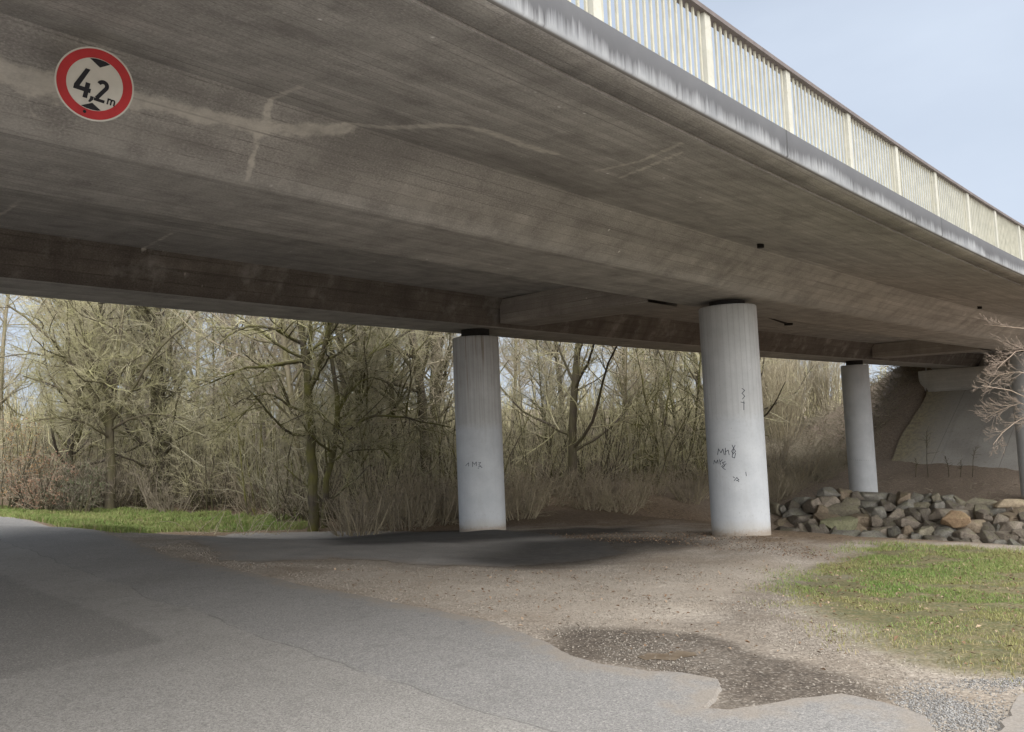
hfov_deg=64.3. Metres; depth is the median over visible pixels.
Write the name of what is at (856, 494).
boulder
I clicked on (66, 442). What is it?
bare shrub
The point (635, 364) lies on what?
woodland tree
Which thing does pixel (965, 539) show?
boulder
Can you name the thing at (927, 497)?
boulder
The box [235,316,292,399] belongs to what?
woodland tree
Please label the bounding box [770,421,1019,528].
dry stalks
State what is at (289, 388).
woodland tree
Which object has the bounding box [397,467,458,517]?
bare shrub
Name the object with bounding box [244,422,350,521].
bare shrub
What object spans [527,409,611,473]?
bare shrub
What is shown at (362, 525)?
bare shrub
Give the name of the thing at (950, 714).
gravel
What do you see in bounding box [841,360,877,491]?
bridge pillar
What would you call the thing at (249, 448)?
bare shrub
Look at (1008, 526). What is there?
boulder
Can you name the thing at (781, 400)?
woodland tree
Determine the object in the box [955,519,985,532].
boulder
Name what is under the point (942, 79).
sky
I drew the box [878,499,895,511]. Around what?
boulder
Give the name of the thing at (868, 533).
boulder
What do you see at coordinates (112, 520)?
grass
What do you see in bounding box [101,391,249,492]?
bare shrub
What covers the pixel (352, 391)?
woodland tree
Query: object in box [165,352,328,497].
bare shrub
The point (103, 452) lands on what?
bare shrub
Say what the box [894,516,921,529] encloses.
boulder
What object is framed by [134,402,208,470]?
bare shrub
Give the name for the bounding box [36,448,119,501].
bare shrub
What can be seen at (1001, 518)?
boulder
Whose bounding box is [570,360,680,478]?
bare shrub
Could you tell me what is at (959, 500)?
boulder
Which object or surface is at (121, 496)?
bare shrub
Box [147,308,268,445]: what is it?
woodland tree
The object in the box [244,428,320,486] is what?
bare shrub
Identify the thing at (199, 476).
bare shrub
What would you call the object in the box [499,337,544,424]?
woodland tree
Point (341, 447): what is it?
bare shrub
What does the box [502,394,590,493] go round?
bare shrub
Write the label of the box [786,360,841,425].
rod thicket
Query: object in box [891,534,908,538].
boulder
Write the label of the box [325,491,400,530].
bare shrub
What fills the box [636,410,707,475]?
bare shrub
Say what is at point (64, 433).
bare shrub
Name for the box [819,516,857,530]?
boulder
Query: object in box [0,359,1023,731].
ground
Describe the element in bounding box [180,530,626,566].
parking pad
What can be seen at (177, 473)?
bare shrub
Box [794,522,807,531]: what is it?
boulder
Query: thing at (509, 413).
bare shrub
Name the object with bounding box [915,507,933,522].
boulder
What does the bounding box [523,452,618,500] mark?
bare shrub
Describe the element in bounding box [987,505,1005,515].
boulder
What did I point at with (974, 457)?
dead weed
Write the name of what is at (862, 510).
boulder
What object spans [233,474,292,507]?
bare shrub
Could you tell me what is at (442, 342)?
woodland tree
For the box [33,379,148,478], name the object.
bare shrub
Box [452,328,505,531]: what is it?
bridge pillar
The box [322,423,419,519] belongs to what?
bare shrub
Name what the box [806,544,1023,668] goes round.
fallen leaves
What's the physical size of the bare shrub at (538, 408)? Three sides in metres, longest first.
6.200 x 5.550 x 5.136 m
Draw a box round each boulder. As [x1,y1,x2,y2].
[769,501,781,515]
[774,518,787,525]
[775,526,799,531]
[779,505,786,514]
[782,507,809,517]
[784,500,799,510]
[787,515,812,524]
[793,489,816,507]
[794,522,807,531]
[802,497,822,512]
[802,519,818,525]
[804,522,820,532]
[813,505,828,514]
[813,513,840,524]
[817,487,840,497]
[817,496,840,506]
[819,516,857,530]
[819,524,829,533]
[827,503,859,515]
[829,530,860,536]
[836,488,852,501]
[841,497,859,505]
[848,508,870,526]
[850,491,863,500]
[855,523,866,531]
[857,530,887,537]
[859,500,879,507]
[860,492,892,499]
[860,508,871,515]
[864,506,886,518]
[867,526,892,535]
[869,514,882,527]
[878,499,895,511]
[882,517,901,529]
[886,493,896,505]
[886,508,904,517]
[887,526,900,537]
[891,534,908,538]
[894,499,914,509]
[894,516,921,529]
[895,491,910,505]
[901,525,913,535]
[904,508,922,522]
[908,532,922,538]
[911,492,923,501]
[913,502,930,507]
[914,526,934,534]
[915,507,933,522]
[920,493,931,503]
[922,520,939,528]
[923,535,947,540]
[928,508,969,521]
[929,500,944,510]
[931,493,941,503]
[932,526,956,538]
[940,510,970,527]
[941,494,955,501]
[944,500,964,508]
[947,536,963,541]
[952,528,979,539]
[953,496,965,504]
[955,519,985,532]
[959,538,970,541]
[963,498,996,505]
[963,503,973,517]
[969,538,981,542]
[973,504,992,518]
[975,508,993,521]
[977,530,1000,542]
[978,521,994,533]
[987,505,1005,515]
[990,513,1008,524]
[991,499,1023,507]
[992,539,1006,544]
[993,524,999,530]
[995,531,1018,541]
[996,512,1023,530]
[1000,511,1019,520]
[1006,538,1021,545]
[1010,506,1023,513]
[1011,529,1023,538]
[1017,512,1023,522]
[1017,538,1023,545]
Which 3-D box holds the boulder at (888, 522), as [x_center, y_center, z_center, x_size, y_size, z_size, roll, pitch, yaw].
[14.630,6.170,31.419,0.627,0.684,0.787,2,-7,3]
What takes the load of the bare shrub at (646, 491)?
on the ground at (766, 669)
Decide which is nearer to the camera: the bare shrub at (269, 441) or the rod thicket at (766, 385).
the bare shrub at (269, 441)
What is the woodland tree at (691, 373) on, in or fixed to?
on the ground at (766, 669)
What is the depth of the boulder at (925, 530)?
30.05 m
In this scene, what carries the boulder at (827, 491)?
on the boulder at (827, 501)
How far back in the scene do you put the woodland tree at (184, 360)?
51.31 m
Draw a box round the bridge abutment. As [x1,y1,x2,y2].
[892,352,1018,469]
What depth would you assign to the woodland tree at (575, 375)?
32.88 m
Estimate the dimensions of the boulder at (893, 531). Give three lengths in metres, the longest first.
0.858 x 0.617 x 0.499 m
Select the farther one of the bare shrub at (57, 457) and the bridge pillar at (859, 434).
the bridge pillar at (859, 434)
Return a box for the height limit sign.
[54,47,133,121]
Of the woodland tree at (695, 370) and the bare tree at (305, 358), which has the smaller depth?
the bare tree at (305, 358)
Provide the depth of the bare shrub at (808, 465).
40.37 m
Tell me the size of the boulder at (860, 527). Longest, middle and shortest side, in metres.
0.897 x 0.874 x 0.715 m
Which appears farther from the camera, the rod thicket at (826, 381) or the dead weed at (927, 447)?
the rod thicket at (826, 381)
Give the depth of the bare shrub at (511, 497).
27.64 m
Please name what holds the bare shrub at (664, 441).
on the ground at (766, 669)
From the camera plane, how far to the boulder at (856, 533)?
31.03 m
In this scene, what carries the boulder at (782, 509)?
on the ground at (766, 669)
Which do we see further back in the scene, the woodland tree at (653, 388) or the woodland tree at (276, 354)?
the woodland tree at (653, 388)
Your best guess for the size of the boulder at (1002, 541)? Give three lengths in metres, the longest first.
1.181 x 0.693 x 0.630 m
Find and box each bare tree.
[0,294,222,508]
[84,305,225,500]
[173,313,378,531]
[273,323,455,528]
[598,348,702,486]
[610,349,785,479]
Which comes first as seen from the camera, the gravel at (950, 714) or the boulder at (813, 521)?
the gravel at (950, 714)
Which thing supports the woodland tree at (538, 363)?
on the ground at (766, 669)
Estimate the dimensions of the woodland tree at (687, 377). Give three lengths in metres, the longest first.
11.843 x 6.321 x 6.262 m
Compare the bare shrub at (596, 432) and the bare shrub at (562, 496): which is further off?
the bare shrub at (596, 432)
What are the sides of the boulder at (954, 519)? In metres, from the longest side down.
0.948 x 0.807 x 0.574 m
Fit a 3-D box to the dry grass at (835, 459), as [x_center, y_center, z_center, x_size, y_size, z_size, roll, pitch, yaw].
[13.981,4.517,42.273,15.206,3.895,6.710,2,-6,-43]
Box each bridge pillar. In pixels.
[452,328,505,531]
[699,299,770,536]
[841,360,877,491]
[1009,349,1023,499]
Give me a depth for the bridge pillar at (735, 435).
16.31 m
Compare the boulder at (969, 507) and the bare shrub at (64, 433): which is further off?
the bare shrub at (64, 433)
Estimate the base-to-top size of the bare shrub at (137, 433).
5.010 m
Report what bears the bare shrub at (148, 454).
on the ground at (766, 669)
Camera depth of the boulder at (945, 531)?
29.83 m
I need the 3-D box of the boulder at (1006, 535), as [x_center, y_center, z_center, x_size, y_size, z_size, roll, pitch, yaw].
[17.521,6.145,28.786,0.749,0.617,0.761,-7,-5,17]
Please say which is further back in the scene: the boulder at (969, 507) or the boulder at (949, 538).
the boulder at (969, 507)
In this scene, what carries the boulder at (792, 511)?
on the ground at (766, 669)
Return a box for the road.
[0,516,934,731]
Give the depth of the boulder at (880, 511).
32.05 m
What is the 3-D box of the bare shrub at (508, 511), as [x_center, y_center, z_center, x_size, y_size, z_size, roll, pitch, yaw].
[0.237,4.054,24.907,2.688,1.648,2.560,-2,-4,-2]
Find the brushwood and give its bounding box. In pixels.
[662,365,921,484]
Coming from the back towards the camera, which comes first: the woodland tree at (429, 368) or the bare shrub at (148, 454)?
the woodland tree at (429, 368)
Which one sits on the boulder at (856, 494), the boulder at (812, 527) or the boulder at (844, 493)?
the boulder at (844, 493)
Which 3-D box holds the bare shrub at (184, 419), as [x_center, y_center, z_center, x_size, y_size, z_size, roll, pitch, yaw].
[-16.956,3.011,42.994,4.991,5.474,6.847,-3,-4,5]
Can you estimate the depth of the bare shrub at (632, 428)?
41.06 m
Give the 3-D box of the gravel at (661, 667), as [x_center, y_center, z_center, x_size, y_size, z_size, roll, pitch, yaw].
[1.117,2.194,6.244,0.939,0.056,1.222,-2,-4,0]
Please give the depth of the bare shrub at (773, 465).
39.85 m
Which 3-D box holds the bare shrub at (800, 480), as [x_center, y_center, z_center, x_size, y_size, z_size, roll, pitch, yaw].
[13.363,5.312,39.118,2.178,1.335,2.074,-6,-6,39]
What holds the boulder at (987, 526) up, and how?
on the ground at (766, 669)
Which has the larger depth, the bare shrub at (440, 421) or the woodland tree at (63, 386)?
the woodland tree at (63, 386)
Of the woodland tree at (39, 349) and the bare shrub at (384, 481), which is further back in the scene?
the woodland tree at (39, 349)
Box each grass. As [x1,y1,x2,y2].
[0,505,307,532]
[739,539,1023,691]
[766,413,885,498]
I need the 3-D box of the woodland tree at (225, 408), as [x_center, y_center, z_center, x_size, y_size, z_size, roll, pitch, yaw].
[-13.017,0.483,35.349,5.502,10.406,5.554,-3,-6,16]
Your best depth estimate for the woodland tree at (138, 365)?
44.21 m
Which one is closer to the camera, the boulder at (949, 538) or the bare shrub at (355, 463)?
the boulder at (949, 538)
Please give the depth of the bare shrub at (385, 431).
36.99 m
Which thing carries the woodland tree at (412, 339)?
on the ground at (766, 669)
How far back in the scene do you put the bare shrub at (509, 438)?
36.59 m
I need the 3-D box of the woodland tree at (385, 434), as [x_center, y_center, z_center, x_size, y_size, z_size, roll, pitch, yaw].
[-5.855,-0.668,31.175,6.687,12.648,6.751,-1,-6,-27]
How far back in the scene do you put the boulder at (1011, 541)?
27.83 m
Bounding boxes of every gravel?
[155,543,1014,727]
[595,633,727,673]
[877,677,1023,731]
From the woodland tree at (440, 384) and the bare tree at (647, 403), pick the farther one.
the woodland tree at (440, 384)
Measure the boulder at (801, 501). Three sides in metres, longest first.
1.284 x 0.810 x 0.695 m
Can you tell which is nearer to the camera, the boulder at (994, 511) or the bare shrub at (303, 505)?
the bare shrub at (303, 505)
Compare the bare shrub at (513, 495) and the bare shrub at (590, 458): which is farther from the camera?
the bare shrub at (590, 458)
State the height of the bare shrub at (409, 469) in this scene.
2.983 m
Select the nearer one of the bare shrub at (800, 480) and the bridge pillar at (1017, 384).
the bridge pillar at (1017, 384)
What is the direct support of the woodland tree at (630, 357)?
on the ground at (766, 669)
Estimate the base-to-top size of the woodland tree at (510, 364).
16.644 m
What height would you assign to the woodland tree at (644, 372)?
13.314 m
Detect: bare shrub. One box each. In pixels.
[0,366,99,496]
[0,388,37,484]
[0,436,82,506]
[0,437,84,501]
[0,465,102,509]
[3,359,103,468]
[3,386,101,483]
[3,401,29,439]
[4,418,82,463]
[6,420,60,486]
[24,402,117,469]
[25,390,145,483]
[26,404,103,463]
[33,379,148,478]
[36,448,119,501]
[46,432,162,510]
[49,436,144,508]
[55,375,202,459]
[69,385,205,469]
[79,463,150,503]
[83,445,192,491]
[85,442,176,478]
[87,459,179,507]
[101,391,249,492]
[117,434,190,507]
[120,465,215,512]
[124,416,209,478]
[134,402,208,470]
[139,430,209,502]
[143,389,222,456]
[159,408,262,511]
[159,446,241,503]
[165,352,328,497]
[167,387,266,482]
[171,427,251,492]
[175,429,282,510]
[182,345,353,515]
[188,372,281,461]
[211,461,293,512]
[213,398,327,488]
[218,387,280,457]
[221,421,279,481]
[230,411,300,476]
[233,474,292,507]
[241,389,334,454]
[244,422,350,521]
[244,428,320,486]
[248,432,355,510]
[265,450,352,522]
[288,459,375,516]
[300,433,404,515]
[303,386,428,463]
[303,453,390,492]
[315,484,403,536]
[317,417,376,477]
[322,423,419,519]
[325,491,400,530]
[336,442,443,521]
[337,471,445,533]
[344,436,452,511]
[357,464,451,520]
[369,437,454,484]
[370,353,554,489]
[376,472,458,526]
[378,408,520,503]
[382,354,506,494]
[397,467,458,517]
[402,380,455,466]
[410,471,515,521]
[441,404,522,487]
[444,411,535,468]
[452,488,514,523]
[501,363,599,481]
[502,386,530,441]
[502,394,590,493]
[502,398,524,434]
[502,403,567,471]
[502,409,539,452]
[503,418,552,476]
[504,462,540,507]
[504,463,583,506]
[504,476,562,520]
[505,478,544,510]
[509,374,586,444]
[513,378,660,488]
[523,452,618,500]
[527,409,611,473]
[533,436,589,475]
[538,382,620,452]
[539,385,616,445]
[553,391,656,475]
[562,460,633,503]
[563,478,618,510]
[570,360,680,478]
[578,418,635,478]
[579,368,700,486]
[579,390,676,474]
[586,473,651,514]
[593,465,664,506]
[616,394,706,484]
[621,406,693,467]
[627,370,705,469]
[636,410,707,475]
[658,404,706,465]
[659,391,707,484]
[671,406,707,478]
[679,388,774,452]
[766,430,796,462]
[766,448,825,480]
[766,450,796,474]
[766,459,776,475]
[767,465,812,488]
[767,468,800,503]
[767,471,802,498]
[793,453,833,473]
[971,313,1023,457]
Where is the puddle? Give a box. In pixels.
[637,650,696,659]
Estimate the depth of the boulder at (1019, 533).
28.41 m
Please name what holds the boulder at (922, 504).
on the ground at (766, 669)
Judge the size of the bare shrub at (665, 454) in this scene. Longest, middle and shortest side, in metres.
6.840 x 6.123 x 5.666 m
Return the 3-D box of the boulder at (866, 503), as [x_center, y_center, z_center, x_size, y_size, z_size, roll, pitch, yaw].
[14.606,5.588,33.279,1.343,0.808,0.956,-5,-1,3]
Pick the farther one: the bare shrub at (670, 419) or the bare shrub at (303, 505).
the bare shrub at (670, 419)
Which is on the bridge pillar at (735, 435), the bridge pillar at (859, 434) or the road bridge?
the road bridge
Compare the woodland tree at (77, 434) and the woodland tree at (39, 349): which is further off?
the woodland tree at (39, 349)
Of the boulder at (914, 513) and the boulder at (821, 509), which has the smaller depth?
the boulder at (914, 513)
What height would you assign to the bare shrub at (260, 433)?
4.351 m
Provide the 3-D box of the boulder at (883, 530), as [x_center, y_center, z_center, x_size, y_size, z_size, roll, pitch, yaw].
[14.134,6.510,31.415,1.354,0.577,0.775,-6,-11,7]
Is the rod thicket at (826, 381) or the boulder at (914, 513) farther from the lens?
the rod thicket at (826, 381)
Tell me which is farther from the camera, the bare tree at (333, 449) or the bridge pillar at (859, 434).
the bridge pillar at (859, 434)
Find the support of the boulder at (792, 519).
on the ground at (766, 669)
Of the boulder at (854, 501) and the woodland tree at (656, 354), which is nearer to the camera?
the boulder at (854, 501)
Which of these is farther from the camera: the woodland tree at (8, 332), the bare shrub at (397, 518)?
the woodland tree at (8, 332)
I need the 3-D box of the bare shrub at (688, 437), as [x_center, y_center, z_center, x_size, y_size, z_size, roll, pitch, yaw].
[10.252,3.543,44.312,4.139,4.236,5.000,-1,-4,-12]
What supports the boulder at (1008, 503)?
on the boulder at (1015, 510)
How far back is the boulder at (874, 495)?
33.46 m
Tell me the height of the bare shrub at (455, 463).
3.964 m
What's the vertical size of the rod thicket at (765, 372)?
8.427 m
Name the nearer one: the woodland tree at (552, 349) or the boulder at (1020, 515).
the boulder at (1020, 515)
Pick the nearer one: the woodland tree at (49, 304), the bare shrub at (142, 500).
the bare shrub at (142, 500)
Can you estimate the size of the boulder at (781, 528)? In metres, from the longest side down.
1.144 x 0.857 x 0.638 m
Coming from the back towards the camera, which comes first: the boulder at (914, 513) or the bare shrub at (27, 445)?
the bare shrub at (27, 445)
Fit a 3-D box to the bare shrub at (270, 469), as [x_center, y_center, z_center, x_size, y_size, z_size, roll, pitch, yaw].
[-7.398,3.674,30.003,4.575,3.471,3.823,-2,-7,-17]
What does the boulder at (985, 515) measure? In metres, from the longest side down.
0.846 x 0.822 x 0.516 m
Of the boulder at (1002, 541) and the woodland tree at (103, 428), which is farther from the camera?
the woodland tree at (103, 428)
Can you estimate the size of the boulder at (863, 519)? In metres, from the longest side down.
1.150 x 0.998 x 0.829 m
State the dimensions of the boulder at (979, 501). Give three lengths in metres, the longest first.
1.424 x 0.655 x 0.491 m
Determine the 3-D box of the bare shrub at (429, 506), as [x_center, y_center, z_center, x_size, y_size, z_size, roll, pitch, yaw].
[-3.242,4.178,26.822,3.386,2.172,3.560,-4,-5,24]
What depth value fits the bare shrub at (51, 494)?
29.96 m
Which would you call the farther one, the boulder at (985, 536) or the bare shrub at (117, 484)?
the bare shrub at (117, 484)
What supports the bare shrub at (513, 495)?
on the ground at (766, 669)
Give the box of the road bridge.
[0,0,1023,368]
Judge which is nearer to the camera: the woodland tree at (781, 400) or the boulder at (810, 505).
the boulder at (810, 505)
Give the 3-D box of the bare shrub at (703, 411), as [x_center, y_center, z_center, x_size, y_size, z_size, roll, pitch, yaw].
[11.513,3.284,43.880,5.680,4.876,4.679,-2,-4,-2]
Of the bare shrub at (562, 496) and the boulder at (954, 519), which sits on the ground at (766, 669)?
the bare shrub at (562, 496)
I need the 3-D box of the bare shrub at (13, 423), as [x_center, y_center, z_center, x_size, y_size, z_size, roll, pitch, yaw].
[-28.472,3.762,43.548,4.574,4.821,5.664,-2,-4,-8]
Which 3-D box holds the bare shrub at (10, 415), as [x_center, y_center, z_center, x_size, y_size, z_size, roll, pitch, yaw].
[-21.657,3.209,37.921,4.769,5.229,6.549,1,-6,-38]
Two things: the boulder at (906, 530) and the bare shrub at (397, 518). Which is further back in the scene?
the boulder at (906, 530)
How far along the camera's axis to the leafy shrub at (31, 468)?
28.71 m
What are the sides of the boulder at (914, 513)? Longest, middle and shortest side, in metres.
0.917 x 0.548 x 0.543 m
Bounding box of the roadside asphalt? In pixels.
[998,692,1023,731]
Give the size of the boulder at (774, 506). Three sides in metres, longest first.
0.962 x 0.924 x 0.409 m
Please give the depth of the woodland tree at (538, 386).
50.08 m
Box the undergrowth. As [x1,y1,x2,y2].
[0,443,793,535]
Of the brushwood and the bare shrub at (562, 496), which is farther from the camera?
the brushwood
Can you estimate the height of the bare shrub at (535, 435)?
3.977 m
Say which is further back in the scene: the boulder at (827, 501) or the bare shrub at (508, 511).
the boulder at (827, 501)
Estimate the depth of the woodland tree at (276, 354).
39.98 m
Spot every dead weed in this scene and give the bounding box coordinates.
[918,426,938,476]
[972,445,980,476]
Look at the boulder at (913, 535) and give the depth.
29.90 m
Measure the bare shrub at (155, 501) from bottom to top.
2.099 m
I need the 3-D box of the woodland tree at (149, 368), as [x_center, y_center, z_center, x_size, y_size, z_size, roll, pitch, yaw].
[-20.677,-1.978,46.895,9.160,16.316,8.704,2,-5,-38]
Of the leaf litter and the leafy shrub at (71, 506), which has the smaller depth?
the leaf litter
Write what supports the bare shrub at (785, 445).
on the ground at (766, 669)
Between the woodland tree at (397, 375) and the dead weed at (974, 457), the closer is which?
the dead weed at (974, 457)
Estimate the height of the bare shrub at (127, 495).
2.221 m
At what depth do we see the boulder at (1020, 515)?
29.52 m
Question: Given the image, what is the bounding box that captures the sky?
[0,0,1023,428]
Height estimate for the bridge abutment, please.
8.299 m
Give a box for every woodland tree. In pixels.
[0,294,59,386]
[0,294,91,492]
[1,295,107,425]
[3,297,91,433]
[10,296,196,504]
[28,301,154,474]
[31,299,83,407]
[33,301,165,467]
[48,301,294,503]
[52,304,193,452]
[57,300,199,452]
[60,304,194,415]
[78,302,193,474]
[104,307,243,451]
[104,310,258,439]
[140,311,276,468]
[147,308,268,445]
[152,312,303,484]
[154,308,368,516]
[177,312,257,417]
[191,311,306,425]
[208,317,409,506]
[220,315,321,423]
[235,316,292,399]
[239,316,381,481]
[248,318,319,421]
[275,319,407,519]
[278,323,452,491]
[294,327,418,452]
[306,324,446,512]
[312,322,454,502]
[316,328,424,483]
[322,327,447,401]
[349,331,457,414]
[358,331,536,456]
[397,331,460,484]
[425,332,456,420]
[442,334,521,375]
[498,337,552,437]
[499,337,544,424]
[499,337,581,475]
[499,339,571,417]
[500,338,664,497]
[519,339,621,429]
[521,342,574,431]
[553,342,665,481]
[585,344,672,469]
[594,347,694,456]
[596,346,693,464]
[598,351,705,451]
[603,350,678,396]
[627,348,686,422]
[628,349,702,432]
[647,351,705,442]
[659,351,698,416]
[660,352,701,412]
[760,357,834,433]
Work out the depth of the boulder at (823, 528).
31.40 m
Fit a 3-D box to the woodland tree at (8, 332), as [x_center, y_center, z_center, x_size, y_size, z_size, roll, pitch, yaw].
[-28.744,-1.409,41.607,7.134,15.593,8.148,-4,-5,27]
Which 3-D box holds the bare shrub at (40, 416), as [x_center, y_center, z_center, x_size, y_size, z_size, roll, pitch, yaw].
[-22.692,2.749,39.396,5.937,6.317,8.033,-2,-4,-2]
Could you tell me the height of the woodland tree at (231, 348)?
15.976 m
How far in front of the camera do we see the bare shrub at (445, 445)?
29.50 m
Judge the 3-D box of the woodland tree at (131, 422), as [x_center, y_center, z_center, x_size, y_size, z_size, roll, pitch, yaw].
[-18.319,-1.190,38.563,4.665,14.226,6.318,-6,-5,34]
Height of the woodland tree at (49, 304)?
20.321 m
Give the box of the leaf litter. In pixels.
[551,530,836,560]
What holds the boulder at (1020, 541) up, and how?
on the ground at (766, 669)
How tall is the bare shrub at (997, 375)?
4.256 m
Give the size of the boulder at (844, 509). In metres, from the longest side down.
1.521 x 0.842 x 0.560 m
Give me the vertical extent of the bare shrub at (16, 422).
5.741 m
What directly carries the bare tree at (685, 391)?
on the ground at (766, 669)
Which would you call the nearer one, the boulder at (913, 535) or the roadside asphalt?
the roadside asphalt
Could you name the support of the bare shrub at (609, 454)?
on the ground at (766, 669)
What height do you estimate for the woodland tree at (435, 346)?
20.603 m
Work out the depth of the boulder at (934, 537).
29.32 m
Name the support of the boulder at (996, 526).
on the ground at (766, 669)
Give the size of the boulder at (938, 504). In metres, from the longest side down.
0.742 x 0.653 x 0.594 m
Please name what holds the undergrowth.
on the ground at (766, 669)
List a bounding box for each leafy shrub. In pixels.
[0,406,56,508]
[0,449,78,510]
[36,455,109,511]
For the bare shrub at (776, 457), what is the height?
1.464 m
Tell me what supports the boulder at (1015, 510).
on the ground at (766, 669)
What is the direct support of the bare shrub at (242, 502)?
on the ground at (766, 669)
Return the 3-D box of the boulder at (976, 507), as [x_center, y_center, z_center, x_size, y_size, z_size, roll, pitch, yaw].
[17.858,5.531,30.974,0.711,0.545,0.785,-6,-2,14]
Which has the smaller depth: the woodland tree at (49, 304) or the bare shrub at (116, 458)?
the bare shrub at (116, 458)
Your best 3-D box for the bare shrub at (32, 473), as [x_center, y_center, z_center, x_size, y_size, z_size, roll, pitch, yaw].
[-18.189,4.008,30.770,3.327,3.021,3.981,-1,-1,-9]
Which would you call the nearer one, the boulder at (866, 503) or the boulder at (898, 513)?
the boulder at (898, 513)
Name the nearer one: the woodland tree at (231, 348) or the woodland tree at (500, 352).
the woodland tree at (231, 348)
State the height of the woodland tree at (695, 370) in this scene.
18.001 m
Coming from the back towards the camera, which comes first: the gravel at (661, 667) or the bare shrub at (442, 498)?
the bare shrub at (442, 498)
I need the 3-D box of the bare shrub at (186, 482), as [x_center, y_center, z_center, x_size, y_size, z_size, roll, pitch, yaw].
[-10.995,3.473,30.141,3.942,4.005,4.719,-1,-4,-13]
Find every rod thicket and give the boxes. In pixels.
[697,354,794,436]
[760,357,783,432]
[761,357,824,430]
[761,358,819,442]
[764,359,817,426]
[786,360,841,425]
[793,360,875,417]
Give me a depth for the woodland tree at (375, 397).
32.25 m
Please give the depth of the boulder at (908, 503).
32.20 m
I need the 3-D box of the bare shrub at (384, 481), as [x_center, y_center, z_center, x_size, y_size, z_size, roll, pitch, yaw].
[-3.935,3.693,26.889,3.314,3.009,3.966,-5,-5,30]
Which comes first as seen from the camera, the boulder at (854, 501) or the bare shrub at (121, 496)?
the bare shrub at (121, 496)
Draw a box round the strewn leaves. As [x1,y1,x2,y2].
[249,560,846,669]
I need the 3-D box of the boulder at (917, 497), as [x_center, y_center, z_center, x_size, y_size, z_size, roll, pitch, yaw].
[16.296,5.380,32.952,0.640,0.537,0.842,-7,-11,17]
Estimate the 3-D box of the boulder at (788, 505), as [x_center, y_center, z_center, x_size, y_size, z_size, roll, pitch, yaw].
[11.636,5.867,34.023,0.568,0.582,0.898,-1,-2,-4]
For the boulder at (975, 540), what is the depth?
28.73 m
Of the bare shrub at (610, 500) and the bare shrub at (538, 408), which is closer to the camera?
the bare shrub at (610, 500)
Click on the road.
(100, 631)
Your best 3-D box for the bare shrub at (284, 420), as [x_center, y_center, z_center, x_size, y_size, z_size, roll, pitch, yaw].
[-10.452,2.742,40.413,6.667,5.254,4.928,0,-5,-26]
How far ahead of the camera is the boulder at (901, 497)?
32.71 m
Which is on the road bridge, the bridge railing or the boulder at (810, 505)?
the bridge railing
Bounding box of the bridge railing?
[568,0,1023,260]
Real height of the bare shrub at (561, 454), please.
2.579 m
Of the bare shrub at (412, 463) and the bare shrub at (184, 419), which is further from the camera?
the bare shrub at (184, 419)
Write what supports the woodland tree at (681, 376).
on the ground at (766, 669)
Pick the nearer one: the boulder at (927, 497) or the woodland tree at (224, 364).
the boulder at (927, 497)
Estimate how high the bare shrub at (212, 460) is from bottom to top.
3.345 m
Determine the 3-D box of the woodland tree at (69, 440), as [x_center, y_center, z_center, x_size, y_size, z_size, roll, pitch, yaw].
[-16.287,-0.373,31.680,6.507,12.198,6.848,-3,-6,31]
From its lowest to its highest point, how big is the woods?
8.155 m
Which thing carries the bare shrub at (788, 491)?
on the ground at (766, 669)
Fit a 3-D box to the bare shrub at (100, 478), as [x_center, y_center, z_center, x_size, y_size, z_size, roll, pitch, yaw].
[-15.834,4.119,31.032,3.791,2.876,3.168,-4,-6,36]
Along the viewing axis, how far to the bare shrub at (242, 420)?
38.38 m
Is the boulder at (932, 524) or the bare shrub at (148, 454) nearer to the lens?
the boulder at (932, 524)
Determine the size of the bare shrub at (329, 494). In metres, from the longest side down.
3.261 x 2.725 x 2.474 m
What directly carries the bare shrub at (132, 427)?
on the ground at (766, 669)
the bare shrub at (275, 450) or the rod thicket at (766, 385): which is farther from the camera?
the rod thicket at (766, 385)
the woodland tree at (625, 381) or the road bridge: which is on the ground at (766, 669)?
the woodland tree at (625, 381)
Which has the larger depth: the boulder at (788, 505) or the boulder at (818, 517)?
the boulder at (788, 505)
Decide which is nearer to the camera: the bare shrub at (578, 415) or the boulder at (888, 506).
the boulder at (888, 506)
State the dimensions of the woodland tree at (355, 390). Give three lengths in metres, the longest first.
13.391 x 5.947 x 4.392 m
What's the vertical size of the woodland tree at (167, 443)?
15.691 m
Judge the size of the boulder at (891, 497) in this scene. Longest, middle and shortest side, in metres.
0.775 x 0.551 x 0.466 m
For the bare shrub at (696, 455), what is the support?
on the ground at (766, 669)
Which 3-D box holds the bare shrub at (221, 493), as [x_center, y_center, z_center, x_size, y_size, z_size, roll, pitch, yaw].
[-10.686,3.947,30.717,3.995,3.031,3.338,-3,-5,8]
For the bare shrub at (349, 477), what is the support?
on the ground at (766, 669)
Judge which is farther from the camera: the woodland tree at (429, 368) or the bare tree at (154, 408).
the woodland tree at (429, 368)
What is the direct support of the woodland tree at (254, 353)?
on the ground at (766, 669)
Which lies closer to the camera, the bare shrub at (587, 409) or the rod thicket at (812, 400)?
the bare shrub at (587, 409)
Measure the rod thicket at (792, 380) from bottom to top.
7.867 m
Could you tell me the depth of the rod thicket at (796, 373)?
54.99 m
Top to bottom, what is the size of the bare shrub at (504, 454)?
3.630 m
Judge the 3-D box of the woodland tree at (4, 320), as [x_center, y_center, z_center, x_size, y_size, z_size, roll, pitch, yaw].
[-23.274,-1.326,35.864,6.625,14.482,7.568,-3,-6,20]
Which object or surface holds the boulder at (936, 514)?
on the ground at (766, 669)
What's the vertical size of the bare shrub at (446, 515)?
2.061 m
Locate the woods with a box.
[3,359,887,447]

